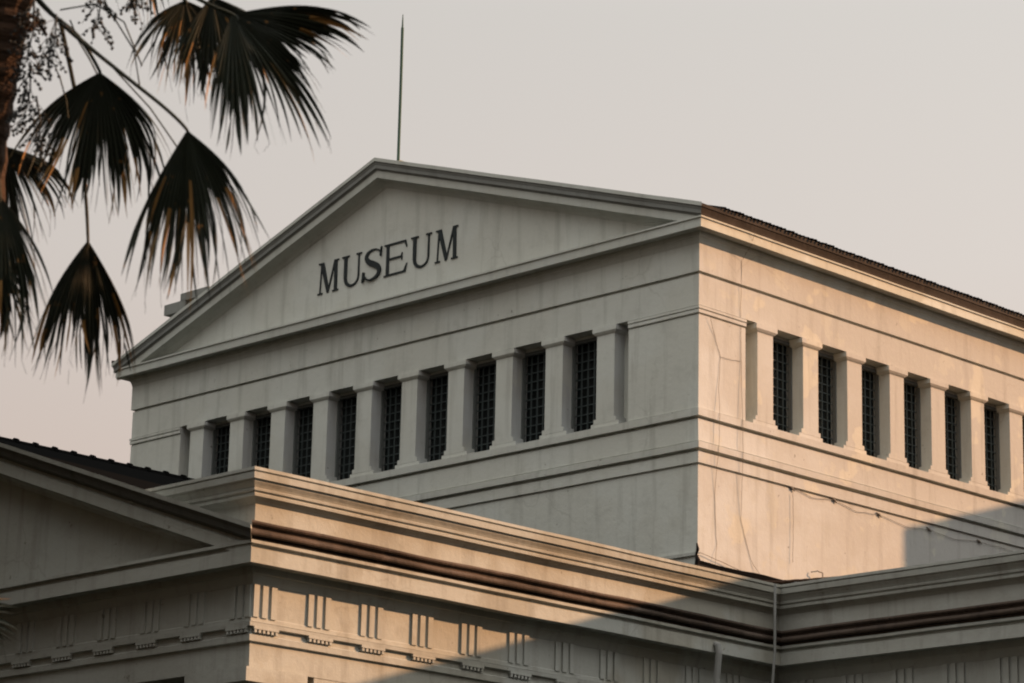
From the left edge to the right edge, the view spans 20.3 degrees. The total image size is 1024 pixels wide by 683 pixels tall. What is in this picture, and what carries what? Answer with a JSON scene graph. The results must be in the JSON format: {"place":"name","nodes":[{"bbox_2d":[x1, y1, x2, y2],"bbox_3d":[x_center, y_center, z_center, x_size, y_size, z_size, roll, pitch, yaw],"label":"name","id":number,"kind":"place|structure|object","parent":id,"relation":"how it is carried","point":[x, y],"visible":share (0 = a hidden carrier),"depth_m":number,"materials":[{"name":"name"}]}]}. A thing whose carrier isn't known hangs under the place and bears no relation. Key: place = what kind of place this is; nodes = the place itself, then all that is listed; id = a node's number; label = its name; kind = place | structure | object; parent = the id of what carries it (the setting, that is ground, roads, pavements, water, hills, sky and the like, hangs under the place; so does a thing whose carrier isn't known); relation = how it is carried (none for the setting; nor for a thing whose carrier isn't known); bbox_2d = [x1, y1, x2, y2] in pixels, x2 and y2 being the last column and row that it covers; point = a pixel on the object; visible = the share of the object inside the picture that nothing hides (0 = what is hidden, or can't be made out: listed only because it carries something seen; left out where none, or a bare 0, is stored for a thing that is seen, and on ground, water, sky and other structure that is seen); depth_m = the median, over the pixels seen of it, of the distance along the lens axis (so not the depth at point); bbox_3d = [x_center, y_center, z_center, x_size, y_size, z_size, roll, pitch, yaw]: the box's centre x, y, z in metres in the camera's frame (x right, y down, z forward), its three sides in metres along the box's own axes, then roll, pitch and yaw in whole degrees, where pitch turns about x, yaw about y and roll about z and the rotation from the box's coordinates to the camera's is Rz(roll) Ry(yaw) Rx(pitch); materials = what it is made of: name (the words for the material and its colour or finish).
{"place":"outdoors","nodes":[
{"label":"outdoors","id":0,"kind":"place"},
{"bbox_2d":[0,0,1023,463],"label":"sky","id":1,"kind":"structure","parent":0,"point":[890,133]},
{"label":"ground","id":2,"kind":"structure","parent":0,"visible":0},
{"bbox_2d":[0,598,22,659],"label":"fan palm","id":3,"kind":"object","parent":2,"relation":"on","point":[3,621],"visible":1,"depth_m":27.04,"materials":[{"name":"green plant"}]},
{"bbox_2d":[0,0,373,402],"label":"fan palm","id":4,"kind":"object","parent":2,"relation":"on","point":[229,43],"visible":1,"depth_m":25.84,"materials":[{"name":"green plant"}]},
{"bbox_2d":[0,158,1023,682],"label":"museum building","id":5,"kind":"structure","parent":2,"relation":"on","point":[488,454],"depth_m":50.95,"materials":[{"name":"paint"}]},
{"bbox_2d":[211,422,229,474],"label":"window","id":6,"kind":"structure","parent":5,"relation":"in","point":[223,436],"depth_m":59.26,"materials":[{"name":"grey metal"}]},
{"bbox_2d":[251,413,270,468],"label":"window","id":7,"kind":"structure","parent":5,"relation":"in","point":[264,430],"depth_m":58.37,"materials":[{"name":"grey metal"}]},
{"bbox_2d":[292,403,313,477],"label":"window","id":8,"kind":"structure","parent":5,"relation":"in","point":[306,411],"depth_m":57.45,"materials":[{"name":"grey metal"}]},
{"bbox_2d":[335,393,356,480],"bbox_3d":[-3.134,1.903,56.359,0.873,1.780,0.130,-13,-21,43],"label":"window","id":9,"kind":"structure","parent":5,"relation":"in","point":[349,408],"depth_m":56.54,"materials":[{"name":"grey metal"}]},
{"bbox_2d":[317,225,457,295],"bbox_3d":[-2.479,-1.584,56.225,4.030,0.667,0.045,-13,-21,43],"label":"museum lettering","id":10,"kind":"object","parent":5,"relation":"attached to","point":[374,264],"visible":1,"depth_m":56.26,"materials":[{"name":"black metal"}]},
{"bbox_2d":[379,382,401,471],"bbox_3d":[-2.219,1.685,55.483,0.873,1.780,0.130,-13,-21,43],"label":"window","id":11,"kind":"structure","parent":5,"relation":"in","point":[394,391],"depth_m":55.66,"materials":[{"name":"grey"}]},
{"bbox_2d":[397,15,404,161],"bbox_3d":[-2.224,-5.014,57.321,0.220,3.290,0.180,-13,-21,43],"label":"lightning rod","id":12,"kind":"object","parent":5,"relation":"on","point":[400,93],"visible":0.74,"depth_m":57.28,"materials":[{"name":"grey metal"}]},
{"bbox_2d":[425,371,448,461],"bbox_3d":[-1.305,1.467,54.607,0.873,1.780,0.130,-13,-21,43],"label":"window","id":13,"kind":"structure","parent":5,"relation":"in","point":[439,387],"depth_m":54.78,"materials":[{"name":"grey metal"}]},
{"bbox_2d":[472,360,495,452],"bbox_3d":[-0.391,1.249,53.730,0.873,1.780,0.130,-13,-21,43],"label":"window","id":14,"kind":"structure","parent":5,"relation":"in","point":[487,372],"depth_m":53.89,"materials":[{"name":"grey metal"}]},
{"bbox_2d":[521,349,545,442],"bbox_3d":[0.523,1.032,52.854,0.873,1.780,0.130,-13,-21,43],"label":"window","id":15,"kind":"structure","parent":5,"relation":"in","point":[536,365],"depth_m":53.02,"materials":[{"name":"grey"}]},
{"bbox_2d":[571,337,596,431],"bbox_3d":[1.438,0.814,51.978,0.873,1.780,0.130,-13,-21,43],"label":"window","id":16,"kind":"structure","parent":5,"relation":"in","point":[587,348],"depth_m":52.13,"materials":[{"name":"grey metal"}]},
{"bbox_2d":[710,317,720,563],"bbox_3d":[3.527,1.725,49.696,0.087,4.439,0.333,-13,-21,43],"label":"cable","id":17,"kind":"object","parent":5,"relation":"attached to","point":[719,431],"visible":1,"depth_m":49.80,"materials":[{"name":"grey metal"}]},
{"bbox_2d":[740,234,759,573],"bbox_3d":[4.225,1.135,50.514,0.312,6.181,0.705,-4,-16,18],"label":"cable","id":18,"kind":"object","parent":5,"relation":"attached to","point":[742,409],"visible":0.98,"depth_m":50.38,"materials":[{"name":"grey metal"}]},
{"bbox_2d":[696,564,836,582],"bbox_3d":[4.537,4.043,50.065,0.112,0.464,3.931,-13,-21,42],"label":"cable","id":19,"kind":"object","parent":5,"relation":"on","point":[784,581],"visible":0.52,"depth_m":50.31,"materials":[{"name":"black plastic"}]},
{"bbox_2d":[773,337,792,432],"bbox_3d":[4.746,0.815,51.699,0.130,1.780,0.873,-13,-21,43],"label":"window","id":20,"kind":"structure","parent":5,"relation":"in","point":[779,346],"depth_m":51.89,"materials":[{"name":"grey metal"}]},
{"bbox_2d":[818,352,836,444],"bbox_3d":[5.648,1.075,52.576,0.130,1.780,0.873,-13,-21,43],"label":"window","id":21,"kind":"structure","parent":5,"relation":"in","point":[824,399],"depth_m":52.77,"materials":[{"name":"grey metal"}]},
{"bbox_2d":[862,366,879,457],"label":"window","id":22,"kind":"structure","parent":5,"relation":"in","point":[868,434],"depth_m":53.64,"materials":[{"name":"grey"}]},
{"bbox_2d":[789,486,1010,550],"bbox_3d":[7.412,3.379,53.380,0.054,0.203,7.024,-13,-21,43],"label":"cable","id":23,"kind":"object","parent":5,"relation":"attached to","point":[929,529],"visible":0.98,"depth_m":52.82,"materials":[{"name":"grey metal"}]},
{"bbox_2d":[904,379,920,468],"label":"window","id":24,"kind":"structure","parent":5,"relation":"in","point":[909,408],"depth_m":54.54,"materials":[{"name":"grey metal"}]},
{"bbox_2d":[944,392,961,480],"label":"window","id":25,"kind":"structure","parent":5,"relation":"in","point":[950,424],"depth_m":55.42,"materials":[{"name":"grey"}]},
{"bbox_2d":[984,404,1000,491],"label":"window","id":26,"kind":"structure","parent":5,"relation":"in","point":[988,410],"depth_m":56.30,"materials":[{"name":"grey metal"}]},
{"bbox_2d":[1022,416,1023,467],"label":"window","id":27,"kind":"structure","parent":5,"relation":"in","point":[1022,416],"depth_m":57.12,"materials":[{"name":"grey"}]}
]}

